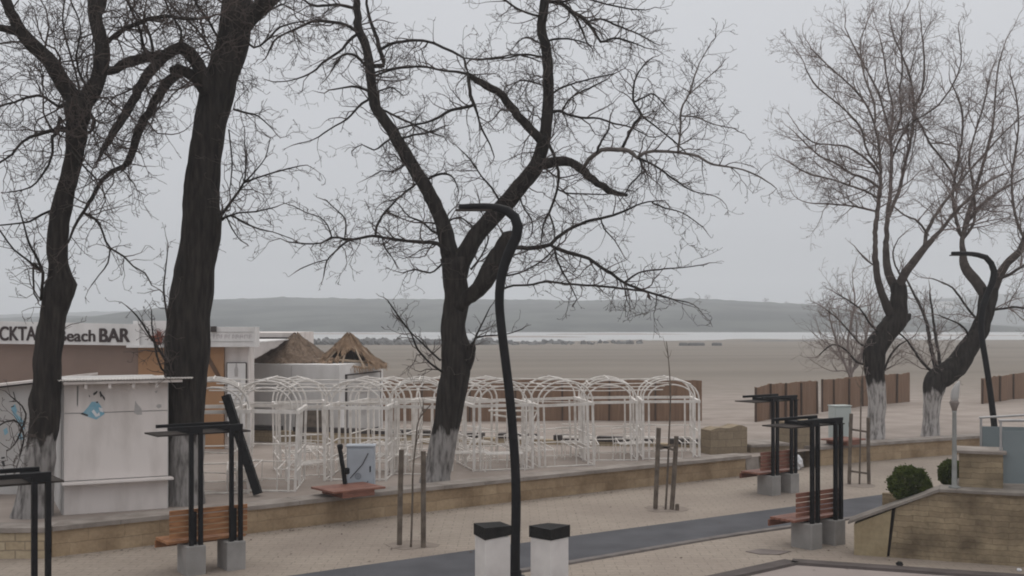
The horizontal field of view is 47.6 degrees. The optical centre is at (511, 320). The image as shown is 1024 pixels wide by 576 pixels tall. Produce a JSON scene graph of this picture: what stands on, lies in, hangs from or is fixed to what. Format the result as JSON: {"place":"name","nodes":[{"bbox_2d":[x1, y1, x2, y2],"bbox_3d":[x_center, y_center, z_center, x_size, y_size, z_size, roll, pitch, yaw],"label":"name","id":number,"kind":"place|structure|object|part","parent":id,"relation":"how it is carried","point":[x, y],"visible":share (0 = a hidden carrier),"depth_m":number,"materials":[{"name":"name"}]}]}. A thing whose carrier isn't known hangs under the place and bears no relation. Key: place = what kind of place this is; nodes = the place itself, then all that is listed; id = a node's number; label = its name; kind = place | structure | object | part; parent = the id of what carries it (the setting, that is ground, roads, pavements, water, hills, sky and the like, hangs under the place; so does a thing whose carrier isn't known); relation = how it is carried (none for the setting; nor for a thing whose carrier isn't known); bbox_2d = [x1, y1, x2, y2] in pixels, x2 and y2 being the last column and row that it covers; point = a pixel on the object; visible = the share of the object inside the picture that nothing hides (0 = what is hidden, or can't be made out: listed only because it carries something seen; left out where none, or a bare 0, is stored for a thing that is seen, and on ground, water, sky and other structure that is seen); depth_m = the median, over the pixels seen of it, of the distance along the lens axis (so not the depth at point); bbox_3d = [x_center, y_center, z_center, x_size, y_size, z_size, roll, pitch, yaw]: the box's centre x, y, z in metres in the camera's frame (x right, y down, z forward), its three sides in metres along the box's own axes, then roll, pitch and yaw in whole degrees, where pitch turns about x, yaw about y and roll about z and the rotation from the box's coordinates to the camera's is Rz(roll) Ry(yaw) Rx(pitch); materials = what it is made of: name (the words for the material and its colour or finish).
{"place":"outdoors","nodes":[
{"label":"outdoors","id":0,"kind":"place"},
{"bbox_2d":[152,329,164,344],"bbox_3d":[-10.930,0.485,35.800,0.400,0.512,0.390,0,0,0],"label":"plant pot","id":1,"kind":"object","parent":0,"point":[158,333],"visible":0.63,"depth_m":35.72,"materials":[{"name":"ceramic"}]},
{"bbox_2d":[314,333,404,333],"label":"sandbar","id":2,"kind":"structure","parent":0,"point":[358,333],"depth_m":409.46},
{"bbox_2d":[0,339,1023,521],"bbox_3d":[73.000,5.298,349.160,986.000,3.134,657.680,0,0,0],"label":"beach","id":3,"kind":"structure","parent":0,"point":[728,373],"depth_m":82.25,"materials":[{"name":"beige sand"}]},
{"bbox_2d":[0,522,57,558],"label":"terrace wall","id":4,"kind":"structure","parent":3,"relation":"on","point":[15,540],"depth_m":20.48,"materials":[{"name":"brick"}]},
{"bbox_2d":[0,372,97,493],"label":"hut","id":5,"kind":"object","parent":3,"relation":"on","point":[20,391],"visible":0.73,"depth_m":25.20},
{"bbox_2d":[54,374,192,514],"bbox_3d":[-8.076,2.524,23.811,2.510,2.812,2.860,0,0,-25],"label":"kiosk","id":6,"kind":"object","parent":3,"relation":"on","point":[111,456],"visible":0.94,"depth_m":22.76,"materials":[{"name":"white paint"}]},
{"bbox_2d":[0,0,260,519],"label":"bare tree","id":7,"kind":"object","parent":3,"relation":"on","point":[57,291],"visible":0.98,"depth_m":21.97,"materials":[{"name":"black plant"}]},
{"bbox_2d":[0,321,313,448],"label":"beach bar","id":8,"kind":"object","parent":3,"relation":"on","point":[109,349],"visible":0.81,"depth_m":35.98,"materials":[{"name":"white"}]},
{"bbox_2d":[45,0,343,506],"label":"bare tree","id":9,"kind":"object","parent":3,"relation":"on","point":[187,341],"visible":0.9,"depth_m":23.37,"materials":[{"name":"black plant"}]},
{"bbox_2d":[204,444,236,490],"bbox_3d":[-6.484,3.185,25.601,0.827,1.250,0.027,0,0,0],"label":"rail","id":10,"kind":"object","parent":3,"relation":"on","point":[224,473],"visible":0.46,"depth_m":25.59,"materials":[{"name":"white metal"}]},
{"bbox_2d":[204,375,250,493],"bbox_3d":[-6.681,2.646,26.012,1.580,2.773,2.065,0,-1,-13],"label":"arched frame","id":11,"kind":"object","parent":3,"relation":"on","point":[215,378],"visible":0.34,"depth_m":25.21,"materials":[{"name":"white paint"}]},
{"bbox_2d":[221,394,262,495],"bbox_3d":[-5.794,2.654,24.900,0.956,2.173,0.207,0,0,15],"label":"leaning pole","id":12,"kind":"object","parent":3,"relation":"on","point":[248,464],"visible":0.79,"depth_m":24.82,"materials":[{"name":"black metal"}]},
{"bbox_2d":[234,375,307,491],"bbox_3d":[-5.497,2.654,26.412,1.446,2.747,2.079,2,-1,-5],"label":"arched frame","id":13,"kind":"object","parent":3,"relation":"on","point":[300,408],"visible":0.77,"depth_m":26.35,"materials":[{"name":"white paint"}]},
{"bbox_2d":[273,435,313,469],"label":"bench frame","id":14,"kind":"object","parent":3,"relation":"on","point":[293,451],"visible":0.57,"depth_m":30.10,"materials":[{"name":"white paint"}]},
{"bbox_2d":[271,375,334,476],"bbox_3d":[-5.277,2.738,29.196,1.340,2.638,2.084,-1,0,-16],"label":"arched frame","id":15,"kind":"object","parent":3,"relation":"on","point":[278,436],"visible":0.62,"depth_m":28.99,"materials":[{"name":"white paint"}]},
{"bbox_2d":[285,443,329,481],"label":"bench frame","id":16,"kind":"object","parent":3,"relation":"on","point":[315,461],"visible":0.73,"depth_m":27.34,"materials":[{"name":"white paint"}]},
{"bbox_2d":[295,410,329,441],"bbox_3d":[-6.618,3.510,38.470,1.119,1.122,0.159,0,0,0],"label":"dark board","id":17,"kind":"object","parent":3,"relation":"on","point":[311,418],"visible":0.29,"depth_m":38.47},
{"bbox_2d":[302,433,337,462],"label":"bench frame","id":18,"kind":"object","parent":3,"relation":"on","point":[308,446],"visible":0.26,"depth_m":31.14,"materials":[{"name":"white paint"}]},
{"bbox_2d":[254,332,387,430],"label":"thatched hut","id":19,"kind":"object","parent":3,"relation":"on","point":[348,355],"visible":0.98,"depth_m":40.60,"materials":[{"name":"wicker"}]},
{"bbox_2d":[323,376,397,480],"bbox_3d":[-3.650,2.696,28.215,1.519,2.654,2.082,0,-1,1],"label":"arched frame","id":20,"kind":"object","parent":3,"relation":"on","point":[331,406],"visible":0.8,"depth_m":27.35,"materials":[{"name":"white paint"}]},
{"bbox_2d":[346,443,376,484],"bbox_3d":[-3.304,3.225,25.418,0.640,1.030,0.423,0,0,-2],"label":"electrical cabinet","id":21,"kind":"object","parent":3,"relation":"on","point":[361,461],"visible":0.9,"depth_m":25.23,"materials":[{"name":"grey metal"}]},
{"bbox_3d":[-3.298,3.235,25.234,0.540,0.890,0.031,0,0,-2],"label":"door","id":22,"kind":"part","parent":21,"relation":"part of","materials":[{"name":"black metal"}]},
{"bbox_2d":[348,376,421,462],"bbox_3d":[-3.454,2.800,31.817,1.579,2.502,1.740,-1,-1,10],"label":"arched frame","id":23,"kind":"object","parent":3,"relation":"on","point":[412,428],"visible":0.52,"depth_m":31.68,"materials":[{"name":"white paint"}]},
{"bbox_2d":[370,437,411,470],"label":"bench frame","id":24,"kind":"object","parent":3,"relation":"on","point":[407,454],"visible":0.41,"depth_m":29.00,"materials":[{"name":"white paint"}]},
{"bbox_2d":[371,430,411,458],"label":"bench frame","id":25,"kind":"object","parent":3,"relation":"on","point":[382,443],"visible":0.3,"depth_m":31.72,"materials":[{"name":"white paint"}]},
{"bbox_2d":[387,375,438,474],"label":"arched frame","id":26,"kind":"object","parent":3,"relation":"on","point":[416,379],"visible":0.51,"depth_m":28.35,"materials":[{"name":"white paint"}]},
{"bbox_2d":[415,376,498,459],"bbox_3d":[-1.571,2.815,32.603,1.564,2.453,2.132,0,0,-30],"label":"arched frame","id":27,"kind":"object","parent":3,"relation":"on","point":[432,420],"visible":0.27,"depth_m":32.41,"materials":[{"name":"white paint"}]},
{"bbox_2d":[452,434,489,470],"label":"bench frame","id":28,"kind":"object","parent":3,"relation":"on","point":[463,452],"visible":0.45,"depth_m":29.41,"materials":[{"name":"white paint"}]},
{"bbox_2d":[254,425,700,447],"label":"wall","id":29,"kind":"structure","parent":3,"relation":"on","point":[262,433],"depth_m":37.58,"materials":[{"name":"stone"}]},
{"bbox_2d":[314,337,642,344],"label":"breakwater rocks","id":30,"kind":"object","parent":3,"relation":"on","point":[366,340],"visible":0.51,"depth_m":225.95,"materials":[{"name":"stone"}]},
{"bbox_2d":[456,375,533,471],"bbox_3d":[-0.461,2.731,29.996,1.601,2.544,1.937,0,0,-15],"label":"arched frame","id":31,"kind":"object","parent":3,"relation":"on","point":[522,405],"visible":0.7,"depth_m":29.30,"materials":[{"name":"white paint"}]},
{"bbox_2d":[209,378,667,402],"bbox_3d":[-1.218,1.805,29.546,13.635,1.017,2.104,0,0,-32],"label":"overhead rail","id":32,"kind":"object","parent":31,"relation":"attached to","point":[424,389],"visible":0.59,"depth_m":28.93,"materials":[{"name":"white metal"}]},
{"bbox_2d":[463,425,478,455],"bbox_3d":[-1.052,3.144,30.399,0.063,0.770,0.752,0,0,32],"label":"leaning tube","id":33,"kind":"object","parent":31,"relation":"on","point":[476,431],"visible":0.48,"depth_m":30.43,"materials":[{"name":"white paint"}]},
{"bbox_2d":[482,435,524,471],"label":"bench frame","id":34,"kind":"object","parent":3,"relation":"on","point":[500,453],"visible":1,"depth_m":29.20,"materials":[{"name":"white paint"}]},
{"bbox_2d":[249,0,786,482],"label":"bare tree","id":35,"kind":"object","parent":3,"relation":"on","point":[457,348],"visible":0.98,"depth_m":26.48,"materials":[{"name":"black plant"}]},
{"bbox_2d":[503,434,535,467],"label":"bench frame","id":36,"kind":"object","parent":3,"relation":"on","point":[528,448],"visible":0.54,"depth_m":29.76,"materials":[{"name":"white paint"}]},
{"bbox_2d":[508,425,543,449],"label":"bench frame","id":37,"kind":"object","parent":3,"relation":"on","point":[541,438],"visible":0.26,"depth_m":33.00,"materials":[{"name":"white paint"}]},
{"bbox_2d":[383,379,701,421],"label":"reed fence","id":38,"kind":"object","parent":3,"relation":"on","point":[615,412],"visible":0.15,"depth_m":46.67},
{"bbox_2d":[523,375,594,466],"bbox_3d":[1.211,2.753,30.889,1.513,2.496,2.197,-2,1,-10],"label":"arched frame","id":39,"kind":"object","parent":3,"relation":"on","point":[583,404],"visible":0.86,"depth_m":30.07,"materials":[{"name":"white paint"}]},
{"bbox_2d":[488,409,539,444],"bbox_3d":[0.088,2.867,31.505,1.332,0.940,0.778,0,0,44],"label":"leaning rack","id":40,"kind":"object","parent":39,"relation":"attached to","point":[504,416],"visible":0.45,"depth_m":31.39,"materials":[{"name":"white metal"}]},
{"bbox_2d":[556,426,595,459],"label":"bench frame","id":41,"kind":"object","parent":3,"relation":"on","point":[568,442],"visible":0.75,"depth_m":31.79,"materials":[{"name":"white paint"}]},
{"bbox_2d":[562,424,597,451],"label":"bench frame","id":42,"kind":"object","parent":3,"relation":"on","point":[565,436],"visible":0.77,"depth_m":33.00,"materials":[{"name":"white paint"}]},
{"bbox_2d":[577,375,637,460],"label":"arched frame","id":43,"kind":"object","parent":3,"relation":"on","point":[633,418],"visible":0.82,"depth_m":31.71,"materials":[{"name":"white paint"}]},
{"bbox_2d":[611,427,647,460],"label":"bench frame","id":44,"kind":"object","parent":3,"relation":"on","point":[628,442],"visible":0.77,"depth_m":31.49,"materials":[{"name":"white paint"}]},
{"bbox_2d":[622,424,655,451],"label":"bench frame","id":45,"kind":"object","parent":3,"relation":"on","point":[651,437],"visible":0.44,"depth_m":32.97,"materials":[{"name":"white paint"}]},
{"bbox_2d":[637,375,700,459],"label":"arched frame","id":46,"kind":"object","parent":3,"relation":"on","point":[693,400],"visible":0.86,"depth_m":32.02,"materials":[{"name":"white paint"}]},
{"bbox_2d":[688,343,704,345],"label":"shore block","id":47,"kind":"structure","parent":3,"relation":"on","point":[696,344],"depth_m":211.30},
{"bbox_2d":[712,343,721,345],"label":"shore block","id":48,"kind":"structure","parent":3,"relation":"on","point":[716,344],"depth_m":211.31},
{"bbox_2d":[701,424,746,454],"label":"stone pier","id":49,"kind":"structure","parent":3,"relation":"on","point":[727,438],"depth_m":32.68,"materials":[{"name":"beige stone"}]},
{"bbox_2d":[747,439,789,468],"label":"step block","id":50,"kind":"structure","parent":3,"relation":"on","point":[757,445],"depth_m":33.08,"materials":[{"name":"stone"}]},
{"bbox_2d":[779,419,809,467],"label":"stone pier","id":51,"kind":"structure","parent":3,"relation":"on","point":[803,436],"depth_m":33.89,"materials":[{"name":"beige stone"}]},
{"bbox_2d":[754,372,909,421],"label":"reed fence","id":52,"kind":"object","parent":3,"relation":"on","point":[845,391],"visible":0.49,"depth_m":51.25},
{"bbox_2d":[827,404,851,437],"bbox_3d":[10.108,3.190,35.788,0.600,1.180,0.452,0,0,-14],"label":"electrical cabinet","id":53,"kind":"object","parent":3,"relation":"on","point":[841,410],"visible":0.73,"depth_m":35.61,"materials":[{"name":"grey metal"}]},
{"bbox_3d":[10.154,3.200,35.577,0.500,1.040,0.031,0,0,-14],"label":"door","id":54,"kind":"part","parent":53,"relation":"part of","materials":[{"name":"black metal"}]},
{"bbox_2d":[792,250,889,376],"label":"bare sapling tree","id":55,"kind":"object","parent":3,"relation":"on","point":[848,368],"visible":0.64,"depth_m":55.97,"materials":[{"name":"brown plant"}]},
{"bbox_2d":[762,0,1023,440],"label":"bare tree","id":56,"kind":"object","parent":3,"relation":"on","point":[890,327],"visible":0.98,"depth_m":35.93,"materials":[{"name":"brown plant"}]},
{"bbox_2d":[868,0,1023,436],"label":"bare tree","id":57,"kind":"object","parent":3,"relation":"on","point":[951,369],"visible":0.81,"depth_m":37.42,"materials":[{"name":"brown plant"}]},
{"bbox_2d":[981,373,1023,403],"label":"reed fence","id":58,"kind":"object","parent":3,"relation":"on","point":[1008,387],"visible":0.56,"depth_m":58.10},
{"bbox_2d":[0,454,1023,575],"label":"promenade","id":59,"kind":"structure","parent":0,"point":[353,544],"depth_m":22.18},
{"bbox_2d":[0,466,63,575],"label":"shelter bench","id":60,"kind":"object","parent":59,"relation":"on","point":[33,477],"visible":1,"depth_m":13.90,"materials":[{"name":"black metal"}]},
{"bbox_2d":[144,421,250,575],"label":"shelter bench","id":61,"kind":"object","parent":59,"relation":"on","point":[191,551],"visible":1,"depth_m":19.43,"materials":[{"name":"concrete"}]},
{"bbox_2d":[52,453,751,556],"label":"terrace wall","id":62,"kind":"structure","parent":59,"relation":"on","point":[97,534],"depth_m":24.98,"materials":[{"name":"yellow stone"}]},
{"bbox_2d":[311,482,385,497],"bbox_3d":[-3.435,3.560,24.347,1.250,0.160,0.942,0,0,-38],"label":"bench","id":63,"kind":"object","parent":62,"relation":"on","point":[354,489],"depth_m":24.11,"materials":[{"name":"brown wood"}]},
{"bbox_2d":[337,444,349,483],"bbox_3d":[-3.599,3.076,24.703,0.272,0.907,0.182,0,0,-22],"label":"bent post","id":64,"kind":"object","parent":63,"relation":"on","point":[344,471],"visible":0.96,"depth_m":24.68,"materials":[{"name":"black metal"}]},
{"bbox_2d":[385,540,439,549],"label":"tree pit ground","id":65,"kind":"structure","parent":59,"relation":"on","point":[416,544],"depth_m":21.66,"materials":[{"name":"soil"}]},
{"bbox_2d":[397,396,431,547],"bbox_3d":[-1.795,2.768,21.552,0.620,2.861,0.384,0,0,19],"label":"staked sapling","id":66,"kind":"object","parent":65,"relation":"on","point":[400,498],"visible":1,"depth_m":21.46,"materials":[{"name":"brown wood"}]},
{"bbox_2d":[55,477,847,570],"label":"leaf litter","id":67,"kind":"object","parent":59,"relation":"on","point":[429,517],"visible":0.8,"depth_m":23.59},
{"bbox_2d":[456,203,524,575],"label":"street lamp","id":68,"kind":"object","parent":59,"relation":"on","point":[511,214],"visible":0.99,"depth_m":18.93,"materials":[{"name":"black metal"}]},
{"bbox_2d":[474,521,511,575],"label":"white pillar","id":69,"kind":"structure","parent":59,"relation":"on","point":[492,548],"depth_m":16.83,"materials":[{"name":"concrete"}]},
{"bbox_2d":[529,523,569,575],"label":"white pillar","id":70,"kind":"structure","parent":59,"relation":"on","point":[549,549],"depth_m":16.76,"materials":[{"name":"stone"}]},
{"bbox_2d":[644,505,688,511],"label":"tree pit ground","id":71,"kind":"structure","parent":59,"relation":"on","point":[662,509],"depth_m":25.79,"materials":[{"name":"soil"}]},
{"bbox_2d":[653,339,678,509],"bbox_3d":[3.427,2.279,25.788,0.565,3.887,0.209,0,0,-10],"label":"staked sapling","id":72,"kind":"object","parent":71,"relation":"on","point":[659,447],"visible":1,"depth_m":25.76,"materials":[{"name":"brown wood"}]},
{"bbox_2d":[520,516,850,572],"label":"path kerb","id":73,"kind":"structure","parent":59,"relation":"on","point":[617,554],"depth_m":21.61,"materials":[{"name":"grey concrete"}]},
{"bbox_2d":[746,456,758,469],"bbox_3d":[6.541,3.954,31.577,0.420,0.500,0.090,0,0,-23],"label":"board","id":74,"kind":"object","parent":59,"relation":"on","point":[752,463],"visible":0.64,"depth_m":31.57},
{"bbox_2d":[735,394,798,495],"bbox_3d":[6.272,3.007,28.328,1.570,2.385,0.800,0,0,-37],"label":"shelter bench","id":75,"kind":"object","parent":59,"relation":"on","point":[775,479],"visible":1,"depth_m":28.13,"materials":[{"name":"black metal"}]},
{"bbox_2d":[745,549,790,554],"bbox_3d":[4.672,4.193,21.075,0.650,0.010,0.564,0,0,-39],"label":"manhole cover","id":76,"kind":"object","parent":59,"relation":"on","point":[767,552],"visible":1,"depth_m":21.07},
{"bbox_2d":[793,455,803,469],"bbox_3d":[8.055,4.011,32.754,0.332,0.531,0.407,0,0,-23],"label":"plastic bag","id":77,"kind":"object","parent":59,"relation":"on","point":[800,463],"visible":0.39,"depth_m":32.60,"materials":[{"name":"white plastic"}]},
{"bbox_2d":[762,415,844,549],"bbox_3d":[5.512,3.007,21.748,1.570,2.385,0.800,0,0,-37],"label":"shelter bench","id":78,"kind":"object","parent":59,"relation":"on","point":[814,526],"visible":1,"depth_m":21.56,"materials":[{"name":"metal"}]},
{"bbox_2d":[843,483,874,487],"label":"tree pit ground","id":79,"kind":"structure","parent":59,"relation":"on","point":[862,485],"depth_m":29.55,"materials":[{"name":"soil"}]},
{"bbox_2d":[847,357,870,483],"bbox_3d":[8.915,2.551,29.716,0.602,3.313,0.258,0,0,0],"label":"staked sapling","id":80,"kind":"object","parent":79,"relation":"on","point":[867,432],"visible":1,"depth_m":29.77,"materials":[{"name":"brown wood"}]},
{"bbox_2d":[708,559,1023,575],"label":"kerb","id":81,"kind":"structure","parent":59,"relation":"on","point":[764,567],"depth_m":19.44,"materials":[{"name":"grey concrete"}]},
{"bbox_2d":[804,433,979,466],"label":"terrace wall","id":82,"kind":"structure","parent":59,"relation":"on","point":[898,448],"depth_m":35.35,"materials":[{"name":"yellow stone"}]},
{"bbox_2d":[821,436,865,445],"bbox_3d":[9.759,3.550,34.197,1.100,0.160,0.792,0,0,-38],"label":"wall seat","id":83,"kind":"object","parent":82,"relation":"on","point":[855,440],"depth_m":34.02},
{"bbox_2d":[896,561,902,565],"bbox_3d":[6.647,4.166,19.886,0.119,0.090,0.120,0,0,0],"label":"dark stone","id":84,"kind":"object","parent":59,"relation":"on","point":[899,563],"visible":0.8,"depth_m":19.85,"materials":[{"name":"black stone"}]},
{"bbox_2d":[848,478,1023,566],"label":"ramp wall","id":85,"kind":"structure","parent":59,"relation":"on","point":[977,525],"depth_m":20.26,"materials":[{"name":"brick"}]},
{"bbox_2d":[885,463,933,499],"bbox_3d":[7.234,3.000,21.119,0.859,0.840,0.835,0,0,0],"label":"round shrub","id":86,"kind":"object","parent":85,"relation":"on","point":[918,480],"visible":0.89,"depth_m":20.90,"materials":[{"name":"green plant"}]},
{"bbox_2d":[937,458,958,484],"bbox_3d":[8.295,2.917,21.897,0.554,0.672,0.567,0,0,-41],"label":"round shrub","id":87,"kind":"object","parent":85,"relation":"on","point":[944,472],"visible":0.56,"depth_m":21.79,"materials":[{"name":"green plant"}]},
{"bbox_2d":[948,381,959,488],"bbox_3d":[7.776,1.996,20.400,0.200,1.881,0.195,0,0,0],"label":"torch lamp","id":88,"kind":"object","parent":85,"relation":"on","point":[954,400],"visible":1,"depth_m":20.36,"materials":[{"name":"grey metal"}]},
{"bbox_2d":[957,446,1006,488],"bbox_3d":[8.381,2.610,20.742,0.830,0.649,0.810,0,0,21],"label":"stone pedestal","id":89,"kind":"object","parent":85,"relation":"on","point":[980,466],"visible":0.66,"depth_m":20.42,"materials":[{"name":"beige stone"}]},
{"bbox_2d":[979,414,1023,483],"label":"glass railing","id":90,"kind":"object","parent":85,"relation":"on","point":[1010,440],"visible":0.7,"depth_m":20.41,"materials":[{"name":"glass"}]},
{"bbox_2d":[949,251,997,426],"bbox_3d":[12.822,1.144,32.000,1.500,6.118,0.335,0,0,0],"label":"street lamp","id":91,"kind":"object","parent":59,"relation":"on","point":[989,261],"visible":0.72,"depth_m":31.93,"materials":[{"name":"black metal"}]},
{"bbox_2d":[0,293,1023,331],"bbox_3d":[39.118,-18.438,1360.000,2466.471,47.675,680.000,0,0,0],"label":"distant hills","id":92,"kind":"structure","parent":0,"point":[1000,317],"depth_m":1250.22,"materials":[{"name":"grey"}]},
{"bbox_2d":[933,299,953,308],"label":"building","id":93,"kind":"structure","parent":92,"relation":"on","point":[942,302],"depth_m":1150.00,"materials":[{"name":"white paint"}]},
{"bbox_2d":[0,0,1023,314],"label":"sky","id":94,"kind":"structure","parent":0,"point":[764,253],"materials":[{"name":"grey"}]},
{"bbox_2d":[487,336,571,337],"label":"sandbar","id":95,"kind":"structure","parent":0,"point":[536,336],"depth_m":332.49,"materials":[{"name":"beige sand"}]},
{"bbox_2d":[291,495,881,575],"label":"path","id":96,"kind":"structure","parent":0,"point":[579,547],"depth_m":22.06,"materials":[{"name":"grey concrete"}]},
{"bbox_2d":[546,333,689,334],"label":"sandbar","id":97,"kind":"structure","parent":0,"point":[616,334],"depth_m":397.94,"materials":[{"name":"beige sand"}]},
{"bbox_2d":[314,332,1023,341],"bbox_3d":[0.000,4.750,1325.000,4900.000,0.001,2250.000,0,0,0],"label":"sea","id":98,"kind":"structure","parent":0,"point":[696,336],"depth_m":350.41,"materials":[{"name":"grey liquid"}]},
{"bbox_2d":[752,340,814,340],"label":"sandbar","id":99,"kind":"structure","parent":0,"point":[782,340],"depth_m":262.08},
{"bbox_2d":[751,565,944,575],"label":"parking bay","id":100,"kind":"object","parent":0,"point":[797,570],"visible":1,"depth_m":19.34,"materials":[{"name":"beige concrete"}]},
{"bbox_2d":[845,335,1019,335],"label":"sandbar","id":101,"kind":"structure","parent":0,"point":[956,335],"depth_m":362.51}
]}

